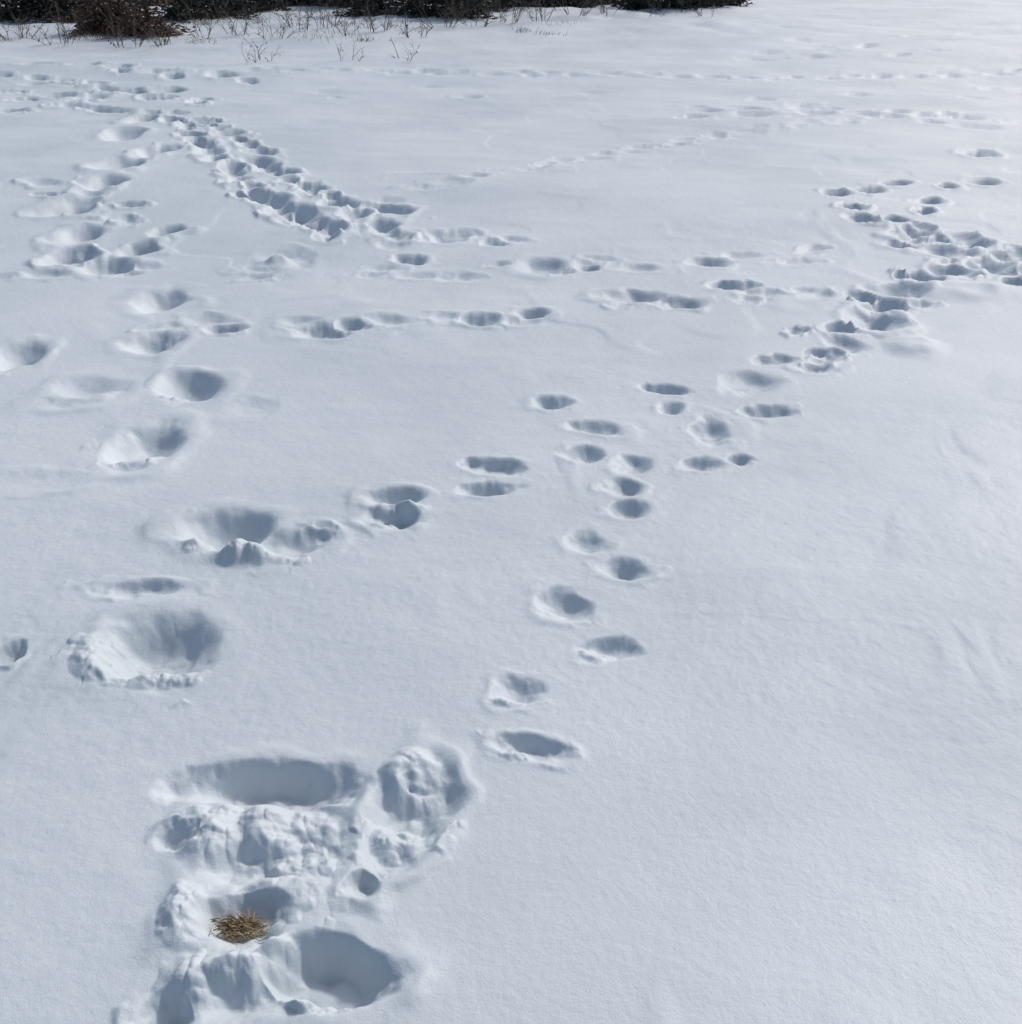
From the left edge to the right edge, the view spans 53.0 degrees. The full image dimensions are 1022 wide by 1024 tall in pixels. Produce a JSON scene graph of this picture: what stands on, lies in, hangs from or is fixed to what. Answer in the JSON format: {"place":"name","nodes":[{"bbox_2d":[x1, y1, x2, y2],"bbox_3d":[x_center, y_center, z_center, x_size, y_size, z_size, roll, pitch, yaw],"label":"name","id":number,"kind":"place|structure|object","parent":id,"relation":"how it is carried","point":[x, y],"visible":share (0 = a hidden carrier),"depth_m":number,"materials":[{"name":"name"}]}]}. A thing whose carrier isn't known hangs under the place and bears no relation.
{"place":"outdoors","nodes":[
{"label":"outdoors","id":0,"kind":"place"},
{"bbox_2d":[99,32,115,39],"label":"dry grass clump","id":1,"kind":"object","parent":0,"point":[103,38],"visible":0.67,"depth_m":15.03,"materials":[{"name":"plant"}]},
{"bbox_2d":[195,14,211,24],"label":"dry grass clump","id":2,"kind":"object","parent":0,"point":[202,21],"visible":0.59,"depth_m":16.64,"materials":[{"name":"beige plant"}]},
{"bbox_2d":[0,0,1021,1023],"bbox_3d":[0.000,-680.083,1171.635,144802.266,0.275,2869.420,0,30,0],"label":"snow ground","id":3,"kind":"structure","parent":0,"point":[501,522],"depth_m":3.16,"materials":[{"name":"white snow"}]},
{"bbox_2d":[0,0,39,22],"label":"evergreen shrub","id":4,"kind":"object","parent":3,"relation":"on","point":[10,15],"visible":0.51,"depth_m":16.65,"materials":[{"name":"green plant"}]},
{"bbox_2d":[0,0,56,39],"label":"bare shrub","id":5,"kind":"object","parent":3,"relation":"on","point":[22,28],"visible":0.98,"depth_m":15.02,"materials":[{"name":"brown plant"}]},
{"bbox_2d":[0,0,74,23],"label":"evergreen shrub","id":6,"kind":"object","parent":3,"relation":"on","point":[23,2],"visible":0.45,"depth_m":16.83,"materials":[{"name":"green plant"}]},
{"bbox_2d":[10,0,103,23],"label":"evergreen shrub","id":7,"kind":"object","parent":3,"relation":"on","point":[61,13],"visible":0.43,"depth_m":16.86,"materials":[{"name":"green plant"}]},
{"bbox_2d":[14,1,100,45],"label":"bare shrub","id":8,"kind":"object","parent":3,"relation":"on","point":[64,31],"visible":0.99,"depth_m":14.53,"materials":[{"name":"brown plant"}]},
{"bbox_2d":[54,27,103,39],"bbox_3d":[-6.377,-7.064,15.130,0.686,0.171,0.727,-7,31,-13],"label":"dry grass clump","id":9,"kind":"object","parent":3,"relation":"on","point":[79,34],"visible":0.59,"depth_m":15.10,"materials":[{"name":"brown plant"}]},
{"bbox_2d":[58,30,113,42],"bbox_3d":[-6.133,-6.938,14.906,0.703,0.214,0.671,25,39,36],"label":"dry grass clump","id":10,"kind":"object","parent":3,"relation":"on","point":[89,36],"visible":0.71,"depth_m":14.91,"materials":[{"name":"brown plant"}]},
{"bbox_2d":[50,0,134,13],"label":"evergreen shrub","id":11,"kind":"object","parent":3,"relation":"on","point":[82,6],"visible":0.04,"depth_m":17.76,"materials":[{"name":"green plant"}]},
{"bbox_2d":[65,0,130,37],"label":"brown shrub","id":12,"kind":"object","parent":3,"relation":"on","point":[89,24],"visible":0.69,"depth_m":15.36,"materials":[{"name":"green plant"}]},
{"bbox_2d":[91,0,142,35],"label":"brown shrub","id":13,"kind":"object","parent":3,"relation":"on","point":[121,7],"visible":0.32,"depth_m":15.50,"materials":[{"name":"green plant"}]},
{"bbox_2d":[92,0,165,47],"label":"bare shrub","id":14,"kind":"object","parent":3,"relation":"on","point":[142,40],"visible":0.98,"depth_m":14.27,"materials":[{"name":"brown plant"}]},
{"bbox_2d":[106,0,195,39],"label":"brown shrub","id":15,"kind":"object","parent":3,"relation":"on","point":[145,12],"visible":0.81,"depth_m":15.18,"materials":[{"name":"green plant"}]},
{"bbox_2d":[132,17,176,46],"bbox_3d":[-5.013,-6.611,14.188,0.653,0.472,0.988,0,30,0],"label":"bare shrub","id":16,"kind":"object","parent":3,"relation":"on","point":[166,33],"visible":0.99,"depth_m":14.44,"materials":[{"name":"brown plant"}]},
{"bbox_2d":[149,0,230,22],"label":"evergreen shrub","id":17,"kind":"object","parent":3,"relation":"on","point":[180,10],"visible":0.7,"depth_m":17.23,"materials":[{"name":"green plant"}]},
{"bbox_2d":[161,0,220,38],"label":"bare shrub","id":18,"kind":"object","parent":3,"relation":"on","point":[209,28],"visible":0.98,"depth_m":14.98,"materials":[{"name":"brown plant"}]},
{"bbox_2d":[184,35,216,44],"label":"dry grass clump","id":19,"kind":"object","parent":3,"relation":"on","point":[200,39],"visible":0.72,"depth_m":14.66,"materials":[{"name":"beige plant"}]},
{"bbox_2d":[167,0,263,19],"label":"evergreen shrub","id":20,"kind":"object","parent":3,"relation":"on","point":[234,11],"visible":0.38,"depth_m":17.83,"materials":[{"name":"green plant"}]},
{"bbox_2d":[199,0,261,34],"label":"bare shrub","id":21,"kind":"object","parent":3,"relation":"on","point":[246,24],"visible":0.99,"depth_m":15.15,"materials":[{"name":"brown plant"}]},
{"bbox_2d":[209,906,276,945],"bbox_3d":[-0.498,0.762,1.883,0.134,0.026,0.122,25,38,36],"label":"dry grass tuft","id":22,"kind":"object","parent":3,"relation":"on","point":[242,925],"visible":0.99,"depth_m":1.88,"materials":[{"name":"beige plant"}]},
{"bbox_2d":[226,0,294,12],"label":"evergreen shrub","id":23,"kind":"object","parent":3,"relation":"on","point":[272,4],"visible":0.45,"depth_m":18.88,"materials":[{"name":"green plant"}]},
{"bbox_2d":[240,35,280,61],"bbox_3d":[-3.152,-5.763,12.817,0.488,0.392,0.474,-22,37,-33],"label":"bare shrub","id":24,"kind":"object","parent":3,"relation":"on","point":[258,52],"visible":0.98,"depth_m":12.81,"materials":[{"name":"brown plant"}]},
{"bbox_2d":[247,0,303,39],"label":"bare shrub","id":25,"kind":"object","parent":3,"relation":"on","point":[283,29],"visible":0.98,"depth_m":14.94,"materials":[{"name":"brown plant"}]},
{"bbox_2d":[251,0,317,5],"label":"evergreen shrub","id":26,"kind":"object","parent":3,"relation":"on","point":[295,3],"visible":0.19,"depth_m":19.98,"materials":[{"name":"green plant"}]},
{"bbox_2d":[274,0,322,30],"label":"bare shrub","id":27,"kind":"object","parent":3,"relation":"on","point":[313,4],"visible":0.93,"depth_m":15.77,"materials":[{"name":"brown plant"}]},
{"bbox_2d":[281,0,340,6],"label":"evergreen shrub","id":28,"kind":"object","parent":3,"relation":"on","point":[308,2],"visible":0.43,"depth_m":19.86,"materials":[{"name":"green plant"}]},
{"bbox_2d":[294,32,334,41],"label":"dry grass clump","id":29,"kind":"object","parent":3,"relation":"on","point":[319,36],"visible":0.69,"depth_m":14.85,"materials":[{"name":"beige plant"}]},
{"bbox_2d":[291,0,345,26],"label":"bare shrub","id":30,"kind":"object","parent":3,"relation":"on","point":[327,13],"visible":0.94,"depth_m":16.12,"materials":[{"name":"brown plant"}]},
{"bbox_2d":[316,8,361,35],"bbox_3d":[-2.488,-7.298,15.330,0.548,0.467,0.813,-25,38,-36],"label":"bare shrub","id":31,"kind":"object","parent":3,"relation":"on","point":[344,30],"visible":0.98,"depth_m":15.32,"materials":[{"name":"brown plant"}]},
{"bbox_2d":[302,0,387,8],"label":"evergreen shrub","id":32,"kind":"object","parent":3,"relation":"on","point":[340,2],"visible":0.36,"depth_m":19.57,"materials":[{"name":"green plant"}]},
{"bbox_2d":[337,44,365,60],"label":"bare shrub","id":33,"kind":"object","parent":3,"relation":"on","point":[353,53],"visible":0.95,"depth_m":12.93,"materials":[{"name":"brown plant"}]},
{"bbox_2d":[355,34,378,41],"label":"dry grass clump","id":34,"kind":"object","parent":3,"relation":"on","point":[366,38],"visible":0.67,"depth_m":14.74,"materials":[{"name":"beige plant"}]},
{"bbox_2d":[332,0,410,16],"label":"evergreen shrub","id":35,"kind":"object","parent":3,"relation":"on","point":[378,6],"visible":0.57,"depth_m":18.29,"materials":[{"name":"green plant"}]},
{"bbox_2d":[360,0,400,31],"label":"bare shrub","id":36,"kind":"object","parent":3,"relation":"on","point":[370,16],"visible":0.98,"depth_m":15.71,"materials":[{"name":"brown plant"}]},
{"bbox_2d":[390,38,418,60],"bbox_3d":[-1.351,-5.821,12.948,0.158,0.345,0.685,-17,34,-27],"label":"bare shrub","id":37,"kind":"object","parent":3,"relation":"on","point":[406,50],"visible":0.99,"depth_m":12.91,"materials":[{"name":"brown plant"}]},
{"bbox_2d":[390,8,433,37],"bbox_3d":[-1.442,-7.171,15.090,0.543,0.473,0.693,19,35,29],"label":"bare shrub","id":38,"kind":"object","parent":3,"relation":"on","point":[406,32],"visible":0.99,"depth_m":15.07,"materials":[{"name":"brown plant"}]},
{"bbox_2d":[383,0,450,18],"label":"evergreen shrub","id":39,"kind":"object","parent":3,"relation":"on","point":[414,6],"visible":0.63,"depth_m":17.69,"materials":[{"name":"green plant"}]},
{"bbox_2d":[405,0,467,27],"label":"bare shrub","id":40,"kind":"object","parent":3,"relation":"on","point":[458,19],"visible":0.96,"depth_m":16.07,"materials":[{"name":"brown plant"}]},
{"bbox_2d":[416,0,498,19],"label":"evergreen shrub","id":41,"kind":"object","parent":3,"relation":"on","point":[471,15],"visible":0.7,"depth_m":17.47,"materials":[{"name":"green plant"}]},
{"bbox_2d":[432,0,525,26],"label":"bare shrub","id":42,"kind":"object","parent":3,"relation":"on","point":[486,23],"visible":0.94,"depth_m":16.45,"materials":[{"name":"brown plant"}]},
{"bbox_2d":[465,0,548,11],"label":"evergreen shrub","id":43,"kind":"object","parent":3,"relation":"on","point":[504,2],"visible":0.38,"depth_m":18.82,"materials":[{"name":"green plant"}]},
{"bbox_2d":[492,0,529,22],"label":"bare shrub","id":44,"kind":"object","parent":3,"relation":"on","point":[511,10],"visible":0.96,"depth_m":16.83,"materials":[{"name":"brown plant"}]},
{"bbox_2d":[506,0,568,7],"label":"evergreen shrub","id":45,"kind":"object","parent":3,"relation":"on","point":[548,3],"visible":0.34,"depth_m":19.40,"materials":[{"name":"green plant"}]},
{"bbox_2d":[517,0,563,21],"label":"bare shrub","id":46,"kind":"object","parent":3,"relation":"on","point":[539,11],"visible":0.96,"depth_m":17.11,"materials":[{"name":"brown plant"}]},
{"bbox_2d":[529,30,565,35],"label":"dry grass clump","id":47,"kind":"object","parent":3,"relation":"on","point":[546,33],"visible":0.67,"depth_m":15.48,"materials":[{"name":"beige plant"}]},
{"bbox_2d":[529,0,603,7],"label":"evergreen shrub","id":48,"kind":"object","parent":3,"relation":"on","point":[575,3],"visible":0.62,"depth_m":19.54,"materials":[{"name":"green plant"}]},
{"bbox_2d":[555,0,600,15],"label":"bare shrub","id":49,"kind":"object","parent":3,"relation":"on","point":[590,9],"visible":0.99,"depth_m":17.37,"materials":[{"name":"brown plant"}]},
{"bbox_2d":[580,0,626,4],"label":"evergreen shrub","id":50,"kind":"object","parent":3,"relation":"on","point":[608,1],"visible":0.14,"depth_m":20.31,"materials":[{"name":"green plant"}]},
{"bbox_2d":[596,0,631,15],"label":"bare shrub","id":51,"kind":"object","parent":3,"relation":"on","point":[605,3],"visible":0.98,"depth_m":18.01,"materials":[{"name":"brown plant"}]},
{"bbox_2d":[605,0,667,10],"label":"evergreen shrub","id":52,"kind":"object","parent":3,"relation":"on","point":[630,5],"visible":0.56,"depth_m":19.18,"materials":[{"name":"green plant"}]},
{"bbox_2d":[646,0,670,16],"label":"bare shrub","id":53,"kind":"object","parent":3,"relation":"on","point":[658,8],"visible":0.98,"depth_m":17.69,"materials":[{"name":"brown plant"}]},
{"bbox_2d":[637,0,707,11],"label":"evergreen shrub","id":54,"kind":"object","parent":3,"relation":"on","point":[681,4],"visible":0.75,"depth_m":18.91,"materials":[{"name":"green plant"}]},
{"bbox_2d":[689,1,714,17],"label":"bare shrub","id":55,"kind":"object","parent":3,"relation":"on","point":[697,11],"visible":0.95,"depth_m":17.91,"materials":[{"name":"brown plant"}]},
{"bbox_2d":[685,0,741,8],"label":"evergreen shrub","id":56,"kind":"object","parent":3,"relation":"on","point":[722,3],"visible":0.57,"depth_m":19.27,"materials":[{"name":"green plant"}]},
{"bbox_2d":[719,0,752,6],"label":"evergreen shrub","id":57,"kind":"object","parent":3,"relation":"on","point":[738,2],"visible":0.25,"depth_m":20.27,"materials":[{"name":"green plant"}]}
]}

